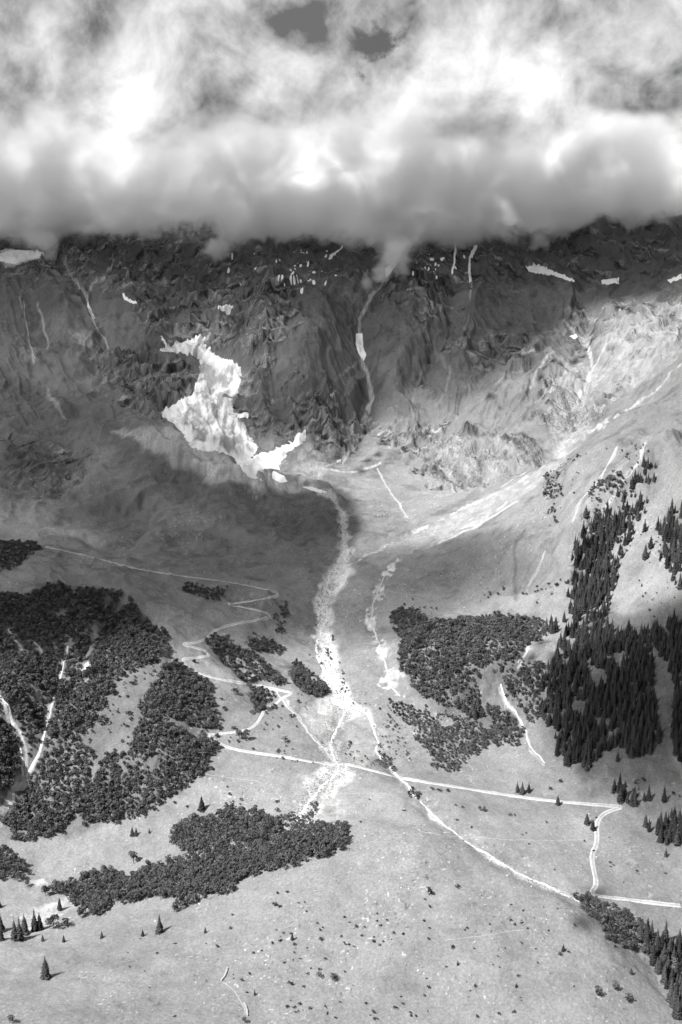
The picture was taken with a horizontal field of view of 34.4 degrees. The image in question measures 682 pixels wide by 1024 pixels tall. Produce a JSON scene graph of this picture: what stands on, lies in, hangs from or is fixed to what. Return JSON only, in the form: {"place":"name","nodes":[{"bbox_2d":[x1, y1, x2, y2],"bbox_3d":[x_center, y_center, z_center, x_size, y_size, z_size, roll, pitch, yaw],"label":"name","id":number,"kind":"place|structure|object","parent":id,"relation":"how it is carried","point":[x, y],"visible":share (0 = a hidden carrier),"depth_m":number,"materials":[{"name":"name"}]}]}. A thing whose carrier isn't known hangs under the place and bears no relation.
{"place":"outdoors","nodes":[
{"label":"outdoors","id":0,"kind":"place"},
{"bbox_2d":[0,696,23,776],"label":"stream","id":1,"kind":"structure","parent":0,"point":[19,746],"depth_m":1161.95,"materials":[{"name":"white liquid"}]},
{"bbox_2d":[0,778,29,817],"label":"stream","id":2,"kind":"structure","parent":0,"point":[16,786],"depth_m":1122.72,"materials":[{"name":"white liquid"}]},
{"bbox_2d":[26,646,68,777],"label":"stream","id":3,"kind":"structure","parent":0,"point":[32,765],"depth_m":1172.90,"materials":[{"name":"white liquid"}]},
{"bbox_2d":[65,247,107,347],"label":"stream","id":4,"kind":"structure","parent":0,"point":[84,294],"depth_m":2239.05,"materials":[{"name":"liquid"}]},
{"bbox_2d":[45,546,291,735],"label":"track","id":5,"kind":"structure","parent":0,"point":[185,644],"depth_m":1361.75,"materials":[{"name":"grey gravel"}]},
{"bbox_2d":[276,690,331,759],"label":"stream","id":6,"kind":"structure","parent":0,"point":[302,724],"depth_m":1213.90,"materials":[{"name":"liquid"}]},
{"bbox_2d":[290,707,348,828],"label":"stream","id":7,"kind":"structure","parent":0,"point":[333,755],"depth_m":1120.97,"materials":[{"name":"white liquid"}]},
{"bbox_2d":[315,492,349,699],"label":"stream","id":8,"kind":"structure","parent":0,"point":[319,638],"depth_m":1485.96,"materials":[{"name":"white liquid"}]},
{"bbox_2d":[0,200,681,1023],"bbox_3d":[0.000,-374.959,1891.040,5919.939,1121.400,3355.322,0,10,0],"label":"terrain","id":9,"kind":"structure","parent":0,"point":[496,394],"depth_m":1483.36,"materials":[{"name":"plant"}]},
{"bbox_2d":[10,918,16,941],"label":"spruce tree","id":10,"kind":"object","parent":9,"relation":"on","point":[13,935],"visible":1,"depth_m":931.84,"materials":[{"name":"grey plant"}]},
{"bbox_2d":[16,916,23,941],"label":"spruce tree","id":11,"kind":"object","parent":9,"relation":"on","point":[20,936],"visible":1,"depth_m":932.94,"materials":[{"name":"grey plant"}]},
{"bbox_2d":[0,250,43,263],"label":"snow patch","id":12,"kind":"object","parent":9,"relation":"on","point":[14,256],"visible":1,"depth_m":2310.24,"materials":[{"name":"white snow"}]},
{"bbox_2d":[21,913,29,934],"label":"spruce tree","id":13,"kind":"object","parent":9,"relation":"on","point":[24,926],"visible":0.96,"depth_m":945.20,"materials":[{"name":"grey plant"}]},
{"bbox_2d":[30,908,37,931],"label":"spruce tree","id":14,"kind":"object","parent":9,"relation":"on","point":[34,927],"visible":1,"depth_m":950.93,"materials":[{"name":"grey plant"}]},
{"bbox_2d":[36,915,43,930],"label":"spruce tree","id":15,"kind":"object","parent":9,"relation":"on","point":[40,926],"visible":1,"depth_m":952.93,"materials":[{"name":"grey plant"}]},
{"bbox_2d":[40,955,51,980],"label":"spruce tree","id":16,"kind":"object","parent":9,"relation":"on","point":[46,974],"visible":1,"depth_m":867.62,"materials":[{"name":"grey plant"}]},
{"bbox_2d":[48,914,58,927],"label":"broadleaf tree","id":17,"kind":"object","parent":9,"relation":"on","point":[54,916],"visible":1,"depth_m":954.47,"materials":[{"name":"grey plant"}]},
{"bbox_2d":[87,302,94,319],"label":"snow patch","id":18,"kind":"object","parent":9,"relation":"on","point":[90,312],"visible":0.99,"depth_m":2207.26,"materials":[{"name":"grey snow"}]},
{"bbox_2d":[92,906,100,915],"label":"broadleaf tree","id":19,"kind":"object","parent":9,"relation":"on","point":[96,909],"visible":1,"depth_m":973.23,"materials":[{"name":"grey plant"}]},
{"bbox_2d":[95,714,107,724],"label":"broadleaf tree","id":20,"kind":"object","parent":9,"relation":"on","point":[101,717],"visible":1,"depth_m":1175.24,"materials":[{"name":"grey plant"}]},
{"bbox_2d":[123,293,136,303],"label":"snow patch","id":21,"kind":"object","parent":9,"relation":"on","point":[129,300],"visible":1,"depth_m":2208.68,"materials":[{"name":"white snow"}]},
{"bbox_2d":[128,851,138,863],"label":"broadleaf tree","id":22,"kind":"object","parent":9,"relation":"on","point":[133,855],"visible":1,"depth_m":1038.53,"materials":[{"name":"grey plant"}]},
{"bbox_2d":[155,917,163,934],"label":"spruce tree","id":23,"kind":"object","parent":9,"relation":"on","point":[159,930],"visible":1,"depth_m":931.31,"materials":[{"name":"grey plant"}]},
{"bbox_2d":[197,796,204,811],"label":"spruce tree","id":24,"kind":"object","parent":9,"relation":"on","point":[201,807],"visible":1,"depth_m":1078.16,"materials":[{"name":"grey plant"}]},
{"bbox_2d":[218,304,232,314],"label":"snow patch","id":25,"kind":"object","parent":9,"relation":"on","point":[226,308],"visible":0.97,"depth_m":2244.72,"materials":[{"name":"white snow"}]},
{"bbox_2d":[160,334,305,480],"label":"avalanche snow","id":26,"kind":"structure","parent":9,"relation":"on","point":[203,417],"depth_m":1969.38,"materials":[{"name":"white snow"}]},
{"bbox_2d":[223,982,245,1013],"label":"footpath","id":27,"kind":"structure","parent":9,"relation":"on","point":[236,995],"depth_m":828.65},
{"bbox_2d":[237,412,248,417],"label":"snow patch","id":28,"kind":"object","parent":9,"relation":"on","point":[245,414],"visible":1,"depth_m":1964.26,"materials":[{"name":"white snow"}]},
{"bbox_2d":[241,729,249,740],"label":"broadleaf tree","id":29,"kind":"object","parent":9,"relation":"on","point":[245,732],"visible":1,"depth_m":1177.71,"materials":[{"name":"grey plant"}]},
{"bbox_2d":[272,471,286,482],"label":"snow patch","id":30,"kind":"object","parent":9,"relation":"on","point":[278,477],"visible":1,"depth_m":1772.02,"materials":[{"name":"white snow"}]},
{"bbox_2d":[303,486,325,492],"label":"snow patch","id":31,"kind":"object","parent":9,"relation":"on","point":[315,489],"visible":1,"depth_m":1747.24,"materials":[{"name":"white snow"}]},
{"bbox_2d":[322,846,330,857],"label":"broadleaf tree","id":32,"kind":"object","parent":9,"relation":"on","point":[327,850],"visible":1,"depth_m":973.11,"materials":[{"name":"grey plant"}]},
{"bbox_2d":[329,245,342,259],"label":"snow patch","id":33,"kind":"object","parent":9,"relation":"on","point":[332,255],"visible":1,"depth_m":2344.36,"materials":[{"name":"white snow"}]},
{"bbox_2d":[0,801,680,988],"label":"broadleaf wood","id":34,"kind":"object","parent":9,"relation":"on","point":[598,913],"visible":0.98,"depth_m":1003.91,"materials":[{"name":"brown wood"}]},
{"bbox_2d":[0,442,681,841],"bbox_3d":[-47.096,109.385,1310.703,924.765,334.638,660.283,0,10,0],"label":"alder scrub","id":35,"kind":"object","parent":9,"relation":"on","point":[472,632],"visible":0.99,"depth_m":1234.42,"materials":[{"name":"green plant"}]},
{"bbox_2d":[227,250,464,293],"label":"snow specks","id":36,"kind":"object","parent":9,"relation":"on","point":[325,256],"visible":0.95,"depth_m":2279.92,"materials":[{"name":"white snow"}]},
{"bbox_2d":[356,333,365,360],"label":"snow patch","id":37,"kind":"object","parent":9,"relation":"on","point":[359,345],"visible":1,"depth_m":2163.25,"materials":[{"name":"white snow"}]},
{"bbox_2d":[158,278,579,1020],"bbox_3d":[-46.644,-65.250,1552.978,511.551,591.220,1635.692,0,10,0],"label":"rubble","id":38,"kind":"object","parent":9,"relation":"on","point":[322,792],"visible":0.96,"depth_m":1169.23,"materials":[{"name":"stone"}]},
{"bbox_2d":[385,261,397,277],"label":"snow patch","id":39,"kind":"object","parent":9,"relation":"on","point":[388,269],"visible":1,"depth_m":2310.10,"materials":[{"name":"white snow"}]},
{"bbox_2d":[451,243,456,273],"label":"snow patch","id":40,"kind":"object","parent":9,"relation":"on","point":[455,244],"visible":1,"depth_m":2339.95,"materials":[{"name":"white snow"}]},
{"bbox_2d":[468,245,476,282],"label":"snow patch","id":41,"kind":"object","parent":9,"relation":"on","point":[470,257],"visible":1,"depth_m":2342.91,"materials":[{"name":"white snow"}]},
{"bbox_2d":[519,782,525,795],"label":"spruce tree","id":42,"kind":"object","parent":9,"relation":"on","point":[522,791],"visible":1,"depth_m":1076.95,"materials":[{"name":"grey plant"}]},
{"bbox_2d":[543,670,548,685],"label":"spruce tree","id":43,"kind":"object","parent":9,"relation":"on","point":[545,679],"visible":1,"depth_m":1207.18,"materials":[{"name":"black plant"}]},
{"bbox_2d":[546,679,550,694],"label":"spruce tree","id":44,"kind":"object","parent":9,"relation":"on","point":[548,690],"visible":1,"depth_m":1198.68,"materials":[{"name":"black plant"}]},
{"bbox_2d":[546,713,551,726],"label":"spruce tree","id":45,"kind":"object","parent":9,"relation":"on","point":[548,721],"visible":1,"depth_m":1168.32,"materials":[{"name":"black plant"}]},
{"bbox_2d":[526,262,574,281],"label":"snow patch","id":46,"kind":"object","parent":9,"relation":"on","point":[538,269],"visible":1,"depth_m":2295.50,"materials":[{"name":"white snow"}]},
{"bbox_2d":[554,738,560,756],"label":"spruce tree","id":47,"kind":"object","parent":9,"relation":"on","point":[557,752],"visible":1,"depth_m":1127.81,"materials":[{"name":"black plant"}]},
{"bbox_2d":[560,711,565,727],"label":"spruce tree","id":48,"kind":"object","parent":9,"relation":"on","point":[563,720],"visible":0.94,"depth_m":1162.62,"materials":[{"name":"black plant"}]},
{"bbox_2d":[561,633,565,649],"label":"spruce tree","id":49,"kind":"object","parent":9,"relation":"on","point":[563,643],"visible":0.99,"depth_m":1247.87,"materials":[{"name":"black plant"}]},
{"bbox_2d":[561,742,566,754],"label":"spruce tree","id":50,"kind":"object","parent":9,"relation":"on","point":[563,749],"visible":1,"depth_m":1126.12,"materials":[{"name":"black plant"}]},
{"bbox_2d":[563,752,570,766],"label":"spruce tree","id":51,"kind":"object","parent":9,"relation":"on","point":[567,761],"visible":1,"depth_m":1109.27,"materials":[{"name":"black plant"}]},
{"bbox_2d":[461,456,681,1019],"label":"spruce forest","id":52,"kind":"object","parent":9,"relation":"on","point":[667,948],"visible":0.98,"depth_m":1214.23,"materials":[{"name":"plant"}]},
{"bbox_2d":[570,568,575,582],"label":"spruce tree","id":53,"kind":"object","parent":9,"relation":"on","point":[574,576],"visible":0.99,"depth_m":1377.99,"materials":[{"name":"black plant"}]},
{"bbox_2d":[570,747,576,763],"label":"spruce tree","id":54,"kind":"object","parent":9,"relation":"on","point":[572,759],"visible":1,"depth_m":1110.84,"materials":[{"name":"black plant"}]},
{"bbox_2d":[572,602,576,618],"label":"spruce tree","id":55,"kind":"object","parent":9,"relation":"on","point":[574,612],"visible":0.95,"depth_m":1310.07,"materials":[{"name":"black plant"}]},
{"bbox_2d":[577,648,581,664],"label":"spruce tree","id":56,"kind":"object","parent":9,"relation":"on","point":[579,655],"visible":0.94,"depth_m":1223.37,"materials":[{"name":"black plant"}]},
{"bbox_2d":[581,597,586,613],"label":"spruce tree","id":57,"kind":"object","parent":9,"relation":"on","point":[584,610],"visible":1,"depth_m":1320.97,"materials":[{"name":"black plant"}]},
{"bbox_2d":[581,727,586,740],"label":"spruce tree","id":58,"kind":"object","parent":9,"relation":"on","point":[583,736],"visible":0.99,"depth_m":1136.28,"materials":[{"name":"black plant"}]},
{"bbox_2d":[584,707,588,721],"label":"spruce tree","id":59,"kind":"object","parent":9,"relation":"on","point":[586,713],"visible":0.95,"depth_m":1158.85,"materials":[{"name":"black plant"}]},
{"bbox_2d":[584,814,589,825],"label":"spruce tree","id":60,"kind":"object","parent":9,"relation":"on","point":[586,821],"visible":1,"depth_m":1029.92,"materials":[{"name":"grey plant"}]},
{"bbox_2d":[592,730,596,747],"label":"spruce tree","id":61,"kind":"object","parent":9,"relation":"on","point":[594,741],"visible":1,"depth_m":1125.97,"materials":[{"name":"black plant"}]},
{"bbox_2d":[595,633,598,650],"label":"spruce tree","id":62,"kind":"object","parent":9,"relation":"on","point":[596,644],"visible":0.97,"depth_m":1239.70,"materials":[{"name":"black plant"}]},
{"bbox_2d":[595,723,599,740],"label":"spruce tree","id":63,"kind":"object","parent":9,"relation":"on","point":[597,733],"visible":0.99,"depth_m":1132.07,"materials":[{"name":"black plant"}]},
{"bbox_2d":[595,985,602,993],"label":"broadleaf tree","id":64,"kind":"object","parent":9,"relation":"on","point":[597,990],"visible":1,"depth_m":829.38,"materials":[{"name":"grey plant"}]},
{"bbox_2d":[598,536,603,551],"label":"spruce tree","id":65,"kind":"object","parent":9,"relation":"on","point":[601,545],"visible":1,"depth_m":1392.67,"materials":[{"name":"black plant"}]},
{"bbox_2d":[600,652,603,668],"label":"spruce tree","id":66,"kind":"object","parent":9,"relation":"on","point":[601,664],"visible":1,"depth_m":1215.01,"materials":[{"name":"black plant"}]},
{"bbox_2d":[603,646,607,663],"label":"spruce tree","id":67,"kind":"object","parent":9,"relation":"on","point":[605,658],"visible":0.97,"depth_m":1219.90,"materials":[{"name":"black plant"}]},
{"bbox_2d":[604,659,609,674],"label":"spruce tree","id":68,"kind":"object","parent":9,"relation":"on","point":[607,667],"visible":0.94,"depth_m":1205.82,"materials":[{"name":"black plant"}]},
{"bbox_2d":[606,669,610,684],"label":"spruce tree","id":69,"kind":"object","parent":9,"relation":"on","point":[608,679],"visible":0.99,"depth_m":1192.50,"materials":[{"name":"black plant"}]},
{"bbox_2d":[601,277,618,284],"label":"snow patch","id":70,"kind":"object","parent":9,"relation":"on","point":[609,281],"visible":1,"depth_m":2225.24,"materials":[{"name":"white snow"}]},
{"bbox_2d":[607,638,613,655],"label":"spruce tree","id":71,"kind":"object","parent":9,"relation":"on","point":[609,651],"visible":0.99,"depth_m":1230.79,"materials":[{"name":"black plant"}]},
{"bbox_2d":[612,690,616,708],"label":"spruce tree","id":72,"kind":"object","parent":9,"relation":"on","point":[614,699],"visible":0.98,"depth_m":1164.46,"materials":[{"name":"black plant"}]},
{"bbox_2d":[616,786,623,803],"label":"spruce tree","id":73,"kind":"object","parent":9,"relation":"on","point":[620,798],"visible":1,"depth_m":1061.31,"materials":[{"name":"grey plant"}]},
{"bbox_2d":[623,780,626,797],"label":"spruce tree","id":74,"kind":"object","parent":9,"relation":"on","point":[625,790],"visible":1,"depth_m":1066.06,"materials":[{"name":"black plant"}]},
{"bbox_2d":[625,621,629,636],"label":"spruce tree","id":75,"kind":"object","parent":9,"relation":"on","point":[627,628],"visible":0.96,"depth_m":1252.85,"materials":[{"name":"grey plant"}]},
{"bbox_2d":[631,728,636,744],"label":"spruce tree","id":76,"kind":"object","parent":9,"relation":"on","point":[633,739],"visible":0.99,"depth_m":1117.15,"materials":[{"name":"black plant"}]},
{"bbox_2d":[633,789,637,805],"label":"spruce tree","id":77,"kind":"object","parent":9,"relation":"on","point":[635,802],"visible":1,"depth_m":1056.97,"materials":[{"name":"black plant"}]},
{"bbox_2d":[633,679,638,695],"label":"spruce tree","id":78,"kind":"object","parent":9,"relation":"on","point":[636,691],"visible":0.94,"depth_m":1168.49,"materials":[{"name":"black plant"}]},
{"bbox_2d":[634,740,640,757],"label":"spruce tree","id":79,"kind":"object","parent":9,"relation":"on","point":[637,750],"visible":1,"depth_m":1103.98,"materials":[{"name":"black plant"}]},
{"bbox_2d":[636,925,643,940],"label":"spruce tree","id":80,"kind":"object","parent":9,"relation":"on","point":[640,932],"visible":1,"depth_m":897.90,"materials":[{"name":"grey plant"}]},
{"bbox_2d":[641,544,648,559],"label":"spruce tree","id":81,"kind":"object","parent":9,"relation":"on","point":[645,554],"visible":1,"depth_m":1337.50,"materials":[{"name":"grey plant"}]},
{"bbox_2d":[642,919,649,941],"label":"spruce tree","id":82,"kind":"object","parent":9,"relation":"on","point":[645,931],"visible":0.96,"depth_m":896.40,"materials":[{"name":"grey plant"}]},
{"bbox_2d":[643,737,648,752],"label":"spruce tree","id":83,"kind":"object","parent":9,"relation":"on","point":[646,747],"visible":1,"depth_m":1106.90,"materials":[{"name":"black plant"}]},
{"bbox_2d":[644,933,649,951],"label":"spruce tree","id":84,"kind":"object","parent":9,"relation":"on","point":[647,940],"visible":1,"depth_m":890.70,"materials":[{"name":"grey plant"}]},
{"bbox_2d":[645,785,651,799],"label":"spruce tree","id":85,"kind":"object","parent":9,"relation":"on","point":[648,796],"visible":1,"depth_m":1060.98,"materials":[{"name":"grey plant"}]},
{"bbox_2d":[648,535,653,547],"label":"spruce tree","id":86,"kind":"object","parent":9,"relation":"on","point":[650,544],"visible":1,"depth_m":1344.38,"materials":[{"name":"grey plant"}]},
{"bbox_2d":[649,920,654,945],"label":"spruce tree","id":87,"kind":"object","parent":9,"relation":"on","point":[652,935],"visible":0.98,"depth_m":894.14,"materials":[{"name":"grey plant"}]},
{"bbox_2d":[649,670,654,684],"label":"spruce tree","id":88,"kind":"object","parent":9,"relation":"on","point":[651,679],"visible":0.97,"depth_m":1178.64,"materials":[{"name":"black plant"}]},
{"bbox_2d":[649,943,656,965],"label":"spruce tree","id":89,"kind":"object","parent":9,"relation":"on","point":[653,959],"visible":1,"depth_m":879.79,"materials":[{"name":"grey plant"}]},
{"bbox_2d":[655,818,660,834],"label":"spruce tree","id":90,"kind":"object","parent":9,"relation":"on","point":[658,827],"visible":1,"depth_m":1021.36,"materials":[{"name":"black plant"}]},
{"bbox_2d":[655,941,660,957],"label":"spruce tree","id":91,"kind":"object","parent":9,"relation":"on","point":[657,948],"visible":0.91,"depth_m":885.21,"materials":[{"name":"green plant"}]},
{"bbox_2d":[655,724,661,741],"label":"spruce tree","id":92,"kind":"object","parent":9,"relation":"on","point":[657,738],"visible":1,"depth_m":1114.85,"materials":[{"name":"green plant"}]},
{"bbox_2d":[661,788,666,801],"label":"spruce tree","id":93,"kind":"object","parent":9,"relation":"on","point":[664,797],"visible":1,"depth_m":1056.39,"materials":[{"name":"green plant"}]},
{"bbox_2d":[662,526,667,541],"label":"spruce tree","id":94,"kind":"object","parent":9,"relation":"on","point":[665,535],"visible":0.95,"depth_m":1337.12,"materials":[{"name":"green plant"}]},
{"bbox_2d":[666,525,671,542],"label":"spruce tree","id":95,"kind":"object","parent":9,"relation":"on","point":[669,537],"visible":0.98,"depth_m":1334.48,"materials":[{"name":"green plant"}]},
{"bbox_2d":[667,613,671,630],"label":"spruce tree","id":96,"kind":"object","parent":9,"relation":"on","point":[669,623],"visible":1,"depth_m":1230.94,"materials":[{"name":"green plant"}]},
{"bbox_2d":[668,274,681,282],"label":"snow patch","id":97,"kind":"object","parent":9,"relation":"on","point":[678,277],"visible":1,"depth_m":2075.82,"materials":[{"name":"white snow"}]},
{"bbox_2d":[675,545,680,562],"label":"spruce tree","id":98,"kind":"object","parent":9,"relation":"on","point":[678,555],"visible":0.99,"depth_m":1288.30,"materials":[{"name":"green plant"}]},
{"bbox_2d":[0,0,681,295],"label":"sky","id":99,"kind":"structure","parent":0,"point":[480,106],"materials":[{"name":"white"}]},
{"bbox_2d":[325,272,391,466],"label":"stream","id":100,"kind":"structure","parent":0,"point":[366,413],"depth_m":2057.67,"materials":[{"name":"liquid"}]},
{"bbox_2d":[371,563,400,696],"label":"stream","id":101,"kind":"structure","parent":0,"point":[376,633],"depth_m":1402.06,"materials":[{"name":"liquid"}]},
{"bbox_2d":[207,735,680,907],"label":"road","id":102,"kind":"structure","parent":0,"point":[614,807],"depth_m":1060.76,"materials":[{"name":"grey gravel"}]},
{"bbox_2d":[349,700,578,901],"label":"stream","id":103,"kind":"structure","parent":0,"point":[409,787],"depth_m":1030.78,"materials":[{"name":"white liquid"}]},
{"bbox_2d":[419,831,588,840],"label":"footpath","id":104,"kind":"structure","parent":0,"point":[505,839],"depth_m":1001.96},
{"bbox_2d":[500,684,544,762],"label":"stream","id":105,"kind":"structure","parent":0,"point":[510,707],"depth_m":1206.05,"materials":[{"name":"white liquid"}]},
{"bbox_2d":[608,444,645,502],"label":"stream","id":106,"kind":"structure","parent":0,"point":[628,476],"depth_m":1438.77,"materials":[{"name":"liquid"}]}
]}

